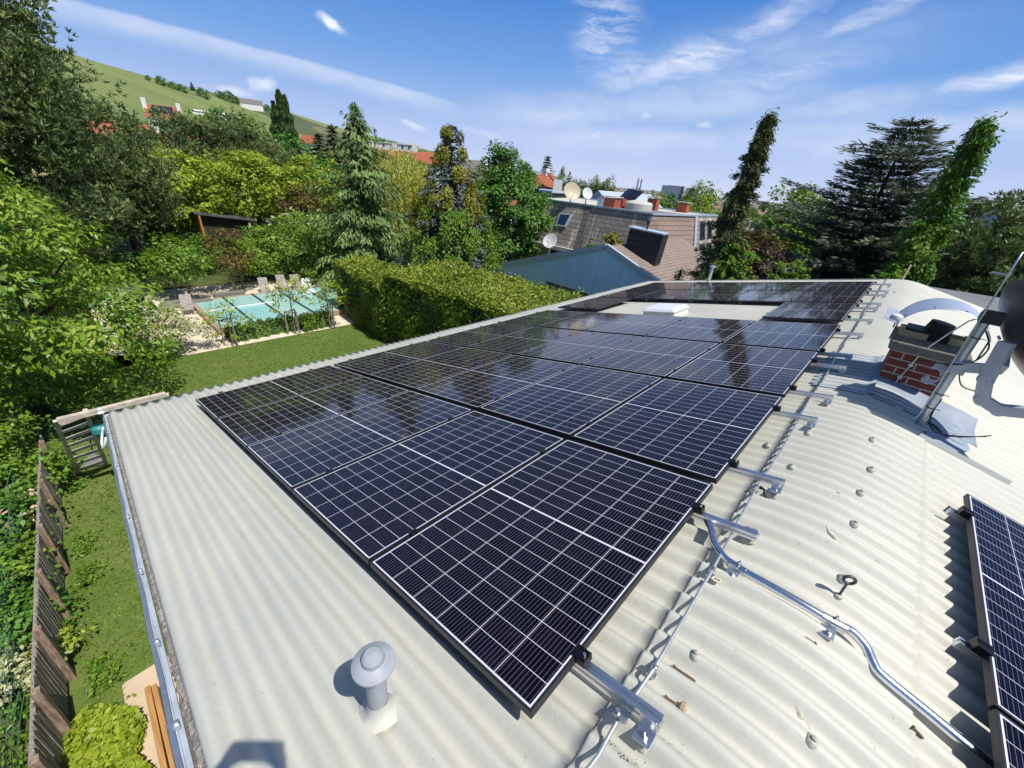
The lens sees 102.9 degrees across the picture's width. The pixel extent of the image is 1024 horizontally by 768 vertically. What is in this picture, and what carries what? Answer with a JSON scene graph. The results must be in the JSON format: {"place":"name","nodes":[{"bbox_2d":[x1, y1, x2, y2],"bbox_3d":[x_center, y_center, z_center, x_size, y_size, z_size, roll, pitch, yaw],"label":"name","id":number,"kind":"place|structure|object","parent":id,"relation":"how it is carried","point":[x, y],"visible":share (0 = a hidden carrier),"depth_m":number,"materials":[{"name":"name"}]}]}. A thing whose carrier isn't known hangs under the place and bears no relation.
{"place":"outdoors","nodes":[
{"label":"outdoors","id":0,"kind":"place"},
{"bbox_2d":[4,44,301,176],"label":"hill","id":1,"kind":"structure","parent":0,"point":[137,86],"depth_m":234.89,"materials":[{"name":"plant"}]},
{"bbox_2d":[85,225,272,266],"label":"back lawn","id":2,"kind":"structure","parent":0,"point":[159,235],"depth_m":26.59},
{"bbox_2d":[113,105,247,189],"bbox_3d":[-23.855,-15.624,30.346,9.086,8.457,8.164,27,34,36],"label":"pine tree","id":3,"kind":"object","parent":2,"relation":"on","point":[174,122],"visible":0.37,"depth_m":28.52,"materials":[{"name":"green plant"}]},
{"bbox_2d":[134,140,250,234],"bbox_3d":[-21.272,-12.041,26.355,7.291,6.196,7.398,27,34,36],"label":"maple tree","id":4,"kind":"object","parent":2,"relation":"on","point":[185,163],"visible":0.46,"depth_m":25.11,"materials":[{"name":"green plant"}]},
{"bbox_2d":[186,206,256,254],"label":"garden shed","id":5,"kind":"structure","parent":2,"relation":"on","point":[207,221],"depth_m":25.46,"materials":[{"name":"brown wood"}]},
{"bbox_2d":[186,147,304,227],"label":"maple tree","id":6,"kind":"object","parent":2,"relation":"on","point":[253,167],"visible":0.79,"depth_m":27.03,"materials":[{"name":"green plant"}]},
{"bbox_2d":[194,108,305,225],"bbox_3d":[-22.385,-17.534,34.063,9.144,8.687,9.256,27,34,36],"label":"pine tree","id":7,"kind":"object","parent":2,"relation":"on","point":[245,137],"visible":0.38,"depth_m":31.60,"materials":[{"name":"green plant"}]},
{"bbox_2d":[46,324,389,719],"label":"lawn","id":8,"kind":"structure","parent":0,"point":[79,700],"depth_m":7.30,"materials":[{"name":"plant"}]},
{"bbox_2d":[52,408,108,474],"bbox_3d":[-8.053,1.141,7.661,1.298,1.846,0.484,22,32,29],"label":"garden ladder","id":9,"kind":"object","parent":8,"relation":"on","point":[63,439],"visible":0.91,"depth_m":7.63,"materials":[{"name":"grey wood"}]},
{"bbox_2d":[63,459,135,716],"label":"weeds","id":10,"kind":"object","parent":8,"relation":"on","point":[93,666],"visible":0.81,"depth_m":6.24,"materials":[{"name":"green plant"}]},
{"bbox_2d":[56,391,169,436],"bbox_3d":[-7.063,1.127,7.837,0.696,1.940,1.775,13,28,15],"label":"play frame","id":11,"kind":"object","parent":8,"relation":"on","point":[95,429],"visible":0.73,"depth_m":7.20,"materials":[{"name":"brown wood"}]},
{"bbox_2d":[263,273,314,334],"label":"young tree","id":12,"kind":"object","parent":8,"relation":"on","point":[294,282],"visible":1,"depth_m":14.97,"materials":[{"name":"green plant"}]},
{"bbox_2d":[300,269,346,328],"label":"young tree","id":13,"kind":"object","parent":8,"relation":"on","point":[326,293],"visible":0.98,"depth_m":15.75,"materials":[{"name":"green plant"}]},
{"bbox_2d":[331,253,401,343],"bbox_3d":[-5.704,-3.827,16.965,2.200,2.691,5.256,-18,35,-38],"label":"clipped hedge","id":14,"kind":"object","parent":8,"relation":"on","point":[363,306],"visible":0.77,"depth_m":16.33,"materials":[{"name":"green plant"}]},
{"bbox_2d":[380,255,583,343],"bbox_3d":[-1.244,-2.445,14.518,7.531,3.224,3.890,23,32,31],"label":"clipped hedge","id":15,"kind":"object","parent":8,"relation":"on","point":[432,297],"visible":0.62,"depth_m":13.77,"materials":[{"name":"green plant"}]},
{"bbox_2d":[201,90,360,163],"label":"hill","id":16,"kind":"structure","parent":0,"point":[303,126],"depth_m":557.30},
{"bbox_2d":[0,162,1023,767],"bbox_3d":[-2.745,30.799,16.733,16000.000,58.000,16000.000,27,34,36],"label":"ground","id":17,"kind":"structure","parent":0,"point":[216,276],"depth_m":15.36,"materials":[{"name":"plant"}]},
{"bbox_2d":[0,450,33,767],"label":"wire fence","id":18,"kind":"object","parent":17,"relation":"on","point":[11,762],"visible":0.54,"depth_m":4.86,"materials":[{"name":"green"}]},
{"bbox_2d":[0,440,37,767],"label":"undergrowth","id":19,"kind":"object","parent":17,"relation":"on","point":[26,702],"visible":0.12,"depth_m":4.72,"materials":[{"name":"green plant"}]},
{"bbox_2d":[0,523,60,593],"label":"rose bush","id":20,"kind":"object","parent":17,"relation":"on","point":[9,554],"visible":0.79,"depth_m":5.82,"materials":[{"name":"green plant"}]},
{"bbox_2d":[0,410,65,489],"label":"garden shrub","id":21,"kind":"object","parent":17,"relation":"on","point":[10,432],"visible":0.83,"depth_m":7.52,"materials":[{"name":"green plant"}]},
{"bbox_2d":[0,486,72,550],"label":"rose bush","id":22,"kind":"object","parent":17,"relation":"on","point":[23,512],"visible":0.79,"depth_m":6.43,"materials":[{"name":"green plant"}]},
{"bbox_2d":[0,631,79,709],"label":"variegated shrub","id":23,"kind":"object","parent":17,"relation":"on","point":[26,674],"visible":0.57,"depth_m":4.85,"materials":[{"name":"green plant"}]},
{"bbox_2d":[0,441,82,506],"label":"garden shrub","id":24,"kind":"object","parent":17,"relation":"on","point":[25,482],"visible":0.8,"depth_m":7.27,"materials":[{"name":"green plant"}]},
{"bbox_2d":[0,568,87,674],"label":"dark shrub","id":25,"kind":"object","parent":17,"relation":"on","point":[20,616],"visible":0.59,"depth_m":5.29,"materials":[{"name":"green plant"}]},
{"bbox_2d":[28,435,76,767],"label":"picket fence","id":26,"kind":"object","parent":17,"relation":"on","point":[50,724],"visible":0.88,"depth_m":4.98,"materials":[{"name":"brown wood"}]},
{"bbox_2d":[0,0,154,308],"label":"pine tree","id":27,"kind":"object","parent":17,"relation":"on","point":[36,99],"visible":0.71,"depth_m":13.92,"materials":[{"name":"green plant"}]},
{"bbox_2d":[0,155,185,420],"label":"cherry tree","id":28,"kind":"object","parent":17,"relation":"on","point":[23,354],"visible":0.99,"depth_m":8.35,"materials":[{"name":"green plant"}]},
{"bbox_2d":[24,93,186,276],"bbox_3d":[-18.224,-8.843,18.981,4.758,7.797,5.224,27,34,36],"label":"pine tree","id":29,"kind":"object","parent":17,"relation":"on","point":[153,178],"visible":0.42,"depth_m":18.64,"materials":[{"name":"green plant"}]},
{"bbox_2d":[61,703,154,767],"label":"shrub","id":30,"kind":"object","parent":17,"relation":"on","point":[110,736],"visible":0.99,"depth_m":4.50,"materials":[{"name":"green plant"}]},
{"bbox_2d":[78,248,184,292],"bbox_3d":[-16.389,-5.013,18.028,3.810,2.012,3.188,-1,28,-11],"label":"garden shrub","id":31,"kind":"object","parent":17,"relation":"on","point":[126,263],"visible":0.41,"depth_m":17.47,"materials":[{"name":"green plant"}]},
{"bbox_2d":[122,657,180,767],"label":"patio","id":32,"kind":"structure","parent":17,"relation":"on","point":[139,683],"depth_m":5.02,"materials":[{"name":"stone"}]},
{"bbox_2d":[144,685,168,767],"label":"timber beam","id":33,"kind":"structure","parent":32,"relation":"on","point":[160,745],"depth_m":4.51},
{"bbox_2d":[117,302,215,353],"bbox_3d":[-11.232,-1.754,12.938,2.327,1.760,2.247,14,29,17],"label":"dogwood shrub","id":34,"kind":"object","parent":17,"relation":"on","point":[179,330],"visible":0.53,"depth_m":12.79,"materials":[{"name":"green plant"}]},
{"bbox_2d":[139,231,216,298],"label":"garden tree","id":35,"kind":"object","parent":17,"relation":"on","point":[167,253],"visible":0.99,"depth_m":16.96,"materials":[{"name":"green plant"}]},
{"bbox_2d":[88,277,354,367],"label":"pool deck","id":36,"kind":"structure","parent":17,"relation":"on","point":[196,344],"depth_m":16.26,"materials":[{"name":"stone"}]},
{"bbox_2d":[195,296,255,345],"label":"young tree","id":37,"kind":"object","parent":36,"relation":"on","point":[231,311],"visible":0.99,"depth_m":13.79,"materials":[{"name":"green plant"}]},
{"bbox_2d":[193,284,345,334],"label":"swimming pool","id":38,"kind":"structure","parent":36,"relation":"on","point":[258,305],"depth_m":17.55,"materials":[{"name":"teal liquid"}]},
{"bbox_2d":[196,225,259,290],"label":"garden tree","id":39,"kind":"object","parent":17,"relation":"on","point":[225,243],"visible":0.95,"depth_m":18.31,"materials":[{"name":"green plant"}]},
{"bbox_2d":[224,313,296,343],"bbox_3d":[-9.365,-2.142,15.205,1.067,0.711,2.395,27,34,36],"label":"lavender hedge","id":40,"kind":"object","parent":17,"relation":"on","point":[260,328],"visible":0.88,"depth_m":15.04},
{"bbox_2d":[227,220,337,274],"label":"walnut tree","id":41,"kind":"object","parent":17,"relation":"on","point":[283,249],"visible":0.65,"depth_m":21.39,"materials":[{"name":"green plant"}]},
{"bbox_2d":[271,89,294,146],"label":"poplar tree","id":42,"kind":"object","parent":17,"relation":"on","point":[281,124],"visible":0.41,"depth_m":66.16,"materials":[{"name":"green plant"}]},
{"bbox_2d":[263,206,344,258],"bbox_3d":[-12.528,-8.926,24.826,4.522,3.362,4.543,27,34,36],"label":"elder bush","id":43,"kind":"object","parent":17,"relation":"on","point":[292,216],"visible":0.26,"depth_m":23.95,"materials":[{"name":"green plant"}]},
{"bbox_2d":[273,178,336,226],"bbox_3d":[-13.285,-10.574,26.381,3.808,4.916,3.838,27,34,36],"label":"russet bush","id":44,"kind":"object","parent":17,"relation":"on","point":[305,207],"visible":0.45,"depth_m":25.66,"materials":[{"name":"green plant"}]},
{"bbox_2d":[266,152,346,229],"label":"maple tree","id":45,"kind":"object","parent":17,"relation":"on","point":[303,163],"visible":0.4,"depth_m":27.77,"materials":[{"name":"green plant"}]},
{"bbox_2d":[295,215,348,281],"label":"garden tree","id":46,"kind":"object","parent":17,"relation":"on","point":[315,229],"visible":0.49,"depth_m":20.63,"materials":[{"name":"green plant"}]},
{"bbox_2d":[284,101,414,288],"bbox_3d":[-7.865,-9.309,21.176,7.670,8.960,7.516,27,34,36],"label":"deodar cedar","id":47,"kind":"object","parent":17,"relation":"on","point":[363,231],"visible":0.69,"depth_m":20.20,"materials":[{"name":"green plant"}]},
{"bbox_2d":[344,144,435,250],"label":"weeping tree","id":48,"kind":"object","parent":17,"relation":"on","point":[402,171],"visible":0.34,"depth_m":24.75,"materials":[{"name":"green plant"}]},
{"bbox_2d":[391,123,510,276],"bbox_3d":[-3.042,-7.233,18.571,6.325,8.077,6.476,27,34,36],"label":"blue spruce","id":49,"kind":"object","parent":17,"relation":"on","point":[456,229],"visible":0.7,"depth_m":17.56,"materials":[{"name":"green plant"}]},
{"bbox_2d":[459,139,556,260],"bbox_3d":[-0.658,-12.551,30.947,8.383,10.352,7.730,27,34,36],"label":"horse chestnut","id":50,"kind":"object","parent":17,"relation":"on","point":[532,220],"visible":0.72,"depth_m":29.17,"materials":[{"name":"green plant"}]},
{"bbox_2d":[96,279,1023,767],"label":"house","id":51,"kind":"structure","parent":17,"relation":"on","point":[276,601],"depth_m":2.02,"materials":[{"name":"beige paint"}]},
{"bbox_2d":[351,641,401,733],"bbox_3d":[-0.497,1.106,1.492,0.171,0.406,0.170,27,34,36],"label":"roof vent","id":52,"kind":"object","parent":51,"relation":"on","point":[372,665],"visible":1,"depth_m":1.45,"materials":[{"name":"grey plastic"}]},
{"bbox_2d":[218,391,663,753],"bbox_3d":[-1.733,0.665,3.435,6.009,1.439,0.108,27,34,36],"label":"mounting rail","id":53,"kind":"object","parent":51,"relation":"attached to","point":[648,728],"visible":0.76,"depth_m":1.46,"materials":[{"name":"metal"}]},
{"bbox_2d":[195,365,362,420],"bbox_3d":[-3.075,0.056,5.477,1.134,0.035,1.755,13,25,42],"label":"solar panel","id":54,"kind":"object","parent":53,"relation":"on","point":[224,404],"visible":0.83,"depth_m":5.35,"materials":[{"name":"black"}]},
{"bbox_2d":[217,376,409,448],"bbox_3d":[-2.241,0.246,4.702,1.134,0.035,1.755,13,25,42],"label":"solar panel","id":55,"kind":"object","parent":53,"relation":"attached to","point":[244,429],"visible":0.8,"depth_m":4.56,"materials":[{"name":"black"}]},
{"bbox_2d":[292,410,564,564],"bbox_3d":[-0.575,0.619,3.149,1.134,0.036,1.755,13,25,42],"label":"solar panel","id":56,"kind":"object","parent":53,"relation":"attached to","point":[368,509],"visible":0.88,"depth_m":2.94,"materials":[{"name":"black"}]},
{"bbox_2d":[370,439,712,718],"bbox_3d":[0.259,0.805,2.373,1.134,0.035,1.755,13,25,42],"label":"solar panel","id":57,"kind":"object","parent":53,"relation":"attached to","point":[517,587],"visible":1,"depth_m":2.10,"materials":[{"name":"black"}]},
{"bbox_2d":[309,369,759,543],"bbox_3d":[-0.911,0.327,4.243,6.000,1.437,0.124,27,34,35],"label":"mounting rail","id":58,"kind":"object","parent":51,"relation":"attached to","point":[750,534],"visible":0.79,"depth_m":2.28,"materials":[{"name":"metal"}]},
{"bbox_2d":[246,390,472,491],"bbox_3d":[-1.408,0.430,3.925,1.134,0.036,1.755,13,25,42],"label":"solar panel","id":59,"kind":"object","parent":58,"relation":"attached to","point":[290,460],"visible":0.89,"depth_m":3.75,"materials":[{"name":"black"}]},
{"bbox_2d":[348,359,785,498],"bbox_3d":[-0.488,0.152,4.659,5.995,1.436,0.108,27,34,36],"label":"mounting rail","id":60,"kind":"object","parent":51,"relation":"attached to","point":[777,485],"visible":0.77,"depth_m":2.70,"materials":[{"name":"metal"}]},
{"bbox_2d":[334,341,462,376],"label":"solar panel","id":61,"kind":"object","parent":60,"relation":"attached to","point":[367,365],"visible":0.88,"depth_m":6.58,"materials":[{"name":"black"}]},
{"bbox_2d":[369,347,512,390],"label":"solar panel","id":62,"kind":"object","parent":60,"relation":"on","point":[414,375],"visible":0.91,"depth_m":5.78,"materials":[{"name":"black"}]},
{"bbox_2d":[415,355,575,409],"bbox_3d":[-0.156,-0.082,5.145,1.134,0.035,1.755,13,25,42],"label":"solar panel","id":63,"kind":"object","parent":60,"relation":"on","point":[477,388],"visible":0.87,"depth_m":5.00,"materials":[{"name":"black"}]},
{"bbox_2d":[479,365,662,437],"bbox_3d":[0.677,0.101,4.368,1.134,0.035,1.755,13,25,42],"label":"solar panel","id":64,"kind":"object","parent":60,"relation":"attached to","point":[569,402],"visible":0.9,"depth_m":4.19,"materials":[{"name":"black"}]},
{"bbox_2d":[572,378,782,483],"bbox_3d":[1.510,0.291,3.592,1.134,0.035,1.755,13,25,42],"label":"solar panel","id":65,"kind":"object","parent":60,"relation":"attached to","point":[702,432],"visible":1,"depth_m":3.39,"materials":[{"name":"black"}]},
{"bbox_2d":[439,336,833,407],"bbox_3d":[0.762,-0.355,5.865,6.012,1.440,0.108,27,34,36],"label":"mounting rail","id":66,"kind":"object","parent":51,"relation":"on","point":[827,398],"visible":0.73,"depth_m":3.91,"materials":[{"name":"metal"}]},
{"bbox_2d":[468,327,582,354],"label":"solar panel","id":67,"kind":"object","parent":66,"relation":"attached to","point":[515,343],"visible":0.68,"depth_m":7.03,"materials":[{"name":"black"}]},
{"bbox_2d":[517,331,642,364],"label":"solar panel","id":68,"kind":"object","parent":66,"relation":"attached to","point":[580,348],"visible":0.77,"depth_m":6.24,"materials":[{"name":"black"}]},
{"bbox_2d":[581,337,718,378],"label":"solar panel","id":69,"kind":"object","parent":66,"relation":"attached to","point":[663,358],"visible":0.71,"depth_m":5.45,"materials":[{"name":"black"}]},
{"bbox_2d":[480,326,846,372],"bbox_3d":[1.512,-0.666,6.608,5.996,1.436,0.108,27,34,36],"label":"mounting rail","id":70,"kind":"object","parent":51,"relation":"attached to","point":[842,368],"visible":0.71,"depth_m":4.66,"materials":[{"name":"metal"}]},
{"bbox_2d":[428,323,531,346],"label":"solar panel","id":71,"kind":"object","parent":70,"relation":"on","point":[466,338],"visible":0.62,"depth_m":7.81,"materials":[{"name":"black"}]},
{"bbox_2d":[667,343,818,397],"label":"solar panel","id":72,"kind":"object","parent":70,"relation":"attached to","point":[770,371],"visible":0.85,"depth_m":4.65,"materials":[{"name":"black"}]},
{"bbox_2d":[499,321,852,361],"bbox_3d":[1.881,-0.819,6.971,5.992,1.435,0.108,27,34,36],"label":"mounting rail","id":73,"kind":"object","parent":51,"relation":"on","point":[848,357],"visible":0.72,"depth_m":5.02,"materials":[{"name":"metal"}]},
{"bbox_2d":[498,310,583,326],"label":"solar panel","id":74,"kind":"object","parent":73,"relation":"on","point":[539,318],"visible":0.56,"depth_m":9.05,"materials":[{"name":"black"}]},
{"bbox_2d":[537,312,631,330],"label":"solar panel","id":75,"kind":"object","parent":73,"relation":"on","point":[584,321],"visible":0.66,"depth_m":8.25,"materials":[{"name":"black"}]},
{"bbox_2d":[586,314,687,336],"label":"solar panel","id":76,"kind":"object","parent":73,"relation":"on","point":[637,325],"visible":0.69,"depth_m":7.47,"materials":[{"name":"black"}]},
{"bbox_2d":[646,317,755,343],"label":"solar panel","id":77,"kind":"object","parent":73,"relation":"attached to","point":[713,330],"visible":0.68,"depth_m":6.69,"materials":[{"name":"black"}]},
{"bbox_2d":[722,320,840,352],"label":"solar panel","id":78,"kind":"object","parent":73,"relation":"attached to","point":[815,337],"visible":0.82,"depth_m":5.90,"materials":[{"name":"black"}]},
{"bbox_2d":[585,283,883,767],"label":"lightning conductor","id":79,"kind":"object","parent":51,"relation":"on","point":[621,713],"visible":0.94,"depth_m":1.76,"materials":[{"name":"metal"}]},
{"bbox_2d":[602,295,881,306],"bbox_3d":[4.791,-2.008,9.802,6.001,1.437,0.108,27,34,36],"label":"mounting rail","id":80,"kind":"object","parent":51,"relation":"attached to","point":[861,302],"visible":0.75,"depth_m":7.89,"materials":[{"name":"metal"}]},
{"bbox_2d":[787,291,865,303],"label":"solar panel","id":81,"kind":"object","parent":80,"relation":"on","point":[853,297],"visible":0.77,"depth_m":8.62,"materials":[{"name":"black"}]},
{"bbox_2d":[659,290,886,297],"bbox_3d":[5.630,-2.351,10.618,6.002,1.438,0.108,27,34,36],"label":"mounting rail","id":82,"kind":"object","parent":51,"relation":"attached to","point":[882,295],"visible":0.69,"depth_m":8.68,"materials":[{"name":"metal"}]},
{"bbox_2d":[677,290,748,301],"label":"solar panel","id":83,"kind":"object","parent":82,"relation":"on","point":[716,295],"visible":0.88,"depth_m":10.15,"materials":[{"name":"black"}]},
{"bbox_2d":[727,290,801,302],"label":"solar panel","id":84,"kind":"object","parent":82,"relation":"on","point":[765,296],"visible":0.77,"depth_m":9.36,"materials":[{"name":"black"}]},
{"bbox_2d":[766,312,872,323],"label":"mounting rail","id":85,"kind":"object","parent":51,"relation":"attached to","point":[868,321],"visible":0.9,"depth_m":6.67,"materials":[{"name":"metal"}]},
{"bbox_2d":[762,302,855,321],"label":"solar panel","id":86,"kind":"object","parent":85,"relation":"on","point":[834,312],"visible":0.99,"depth_m":7.33,"materials":[{"name":"black"}]},
{"bbox_2d":[767,282,891,286],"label":"mounting rail","id":87,"kind":"object","parent":51,"relation":"attached to","point":[889,285],"visible":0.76,"depth_m":9.95,"materials":[{"name":"metal"}]},
{"bbox_2d":[805,281,873,291],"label":"solar panel","id":88,"kind":"object","parent":87,"relation":"on","point":[844,286],"visible":0.84,"depth_m":9.84,"materials":[{"name":"black"}]},
{"bbox_2d":[704,511,993,767],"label":"conduit pipe","id":89,"kind":"object","parent":51,"relation":"attached to","point":[832,625],"visible":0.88,"depth_m":1.75,"materials":[{"name":"metal"}]},
{"bbox_2d":[915,309,1012,484],"bbox_3d":[3.818,0.019,3.387,0.539,1.206,0.956,9,27,8],"label":"antenna mast","id":90,"kind":"object","parent":51,"relation":"on","point":[948,442],"visible":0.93,"depth_m":3.46,"materials":[{"name":"metal"}]},
{"bbox_2d":[947,279,1023,418],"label":"satellite dish","id":91,"kind":"object","parent":90,"relation":"attached to","point":[996,364],"visible":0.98,"depth_m":3.23,"materials":[{"name":"paint"}]},
{"bbox_2d":[952,636,994,667],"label":"mounting rail","id":92,"kind":"object","parent":51,"relation":"attached to","point":[976,649],"visible":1,"depth_m":1.77,"materials":[{"name":"metal"}]},
{"bbox_2d":[963,493,1023,728],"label":"solar panel","id":93,"kind":"object","parent":92,"relation":"attached to","point":[996,543],"visible":1,"depth_m":2.03,"materials":[{"name":"blue"}]},
{"bbox_2d":[491,219,726,296],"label":"blue house","id":94,"kind":"structure","parent":17,"relation":"on","point":[642,254],"depth_m":22.18,"materials":[{"name":"grey"}]},
{"bbox_2d":[512,189,717,255],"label":"mansard house","id":95,"kind":"structure","parent":17,"relation":"on","point":[607,215],"depth_m":29.97,"materials":[{"name":"brown"}]},
{"bbox_2d":[679,178,722,216],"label":"light tree","id":96,"kind":"object","parent":17,"relation":"on","point":[710,192],"visible":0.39,"depth_m":49.35,"materials":[{"name":"green plant"}]},
{"bbox_2d":[682,107,781,279],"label":"spruce spire","id":97,"kind":"structure","parent":17,"relation":"on","point":[729,226],"depth_m":16.63,"materials":[{"name":"green plant"}]},
{"bbox_2d":[714,238,760,279],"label":"climber shrub","id":98,"kind":"object","parent":17,"relation":"on","point":[741,267],"visible":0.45,"depth_m":17.03,"materials":[{"name":"green plant"}]},
{"bbox_2d":[736,228,788,278],"bbox_3d":[12.411,-4.896,21.731,2.700,6.421,3.075,27,34,36],"label":"russet bush","id":99,"kind":"object","parent":17,"relation":"on","point":[753,238],"visible":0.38,"depth_m":20.19,"materials":[{"name":"brown plant"}]},
{"bbox_2d":[740,243,791,279],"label":"purple bush","id":100,"kind":"object","parent":17,"relation":"on","point":[776,255],"visible":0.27,"depth_m":19.01,"materials":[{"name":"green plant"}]},
{"bbox_2d":[737,181,836,269],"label":"lime tree","id":101,"kind":"object","parent":17,"relation":"on","point":[771,223],"visible":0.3,"depth_m":35.06,"materials":[{"name":"green plant"}]},
{"bbox_2d":[717,114,1018,281],"bbox_3d":[18.436,-6.724,21.294,13.361,12.063,12.804,-9,31,-26],"label":"atlas cedar","id":102,"kind":"object","parent":17,"relation":"on","point":[830,246],"visible":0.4,"depth_m":19.31,"materials":[{"name":"green plant"}]},
{"bbox_2d":[877,111,1007,284],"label":"spruce spire","id":103,"kind":"structure","parent":17,"relation":"on","point":[930,232],"depth_m":11.99,"materials":[{"name":"green plant"}]},
{"bbox_2d":[925,188,1023,297],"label":"pine tree","id":104,"kind":"object","parent":17,"relation":"on","point":[981,261],"visible":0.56,"depth_m":16.38,"materials":[{"name":"green plant"}]},
{"bbox_2d":[2,0,1023,217],"label":"sky","id":105,"kind":"structure","parent":0,"point":[659,93],"materials":[{"name":"blue"}]},
{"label":"rail","id":106,"kind":"object","parent":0,"visible":0},
{"bbox_2d":[988,709,1023,767],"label":"solar panel","id":107,"kind":"object","parent":106,"relation":"attached to","point":[1007,737],"visible":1,"depth_m":1.47,"materials":[{"name":"blue"}]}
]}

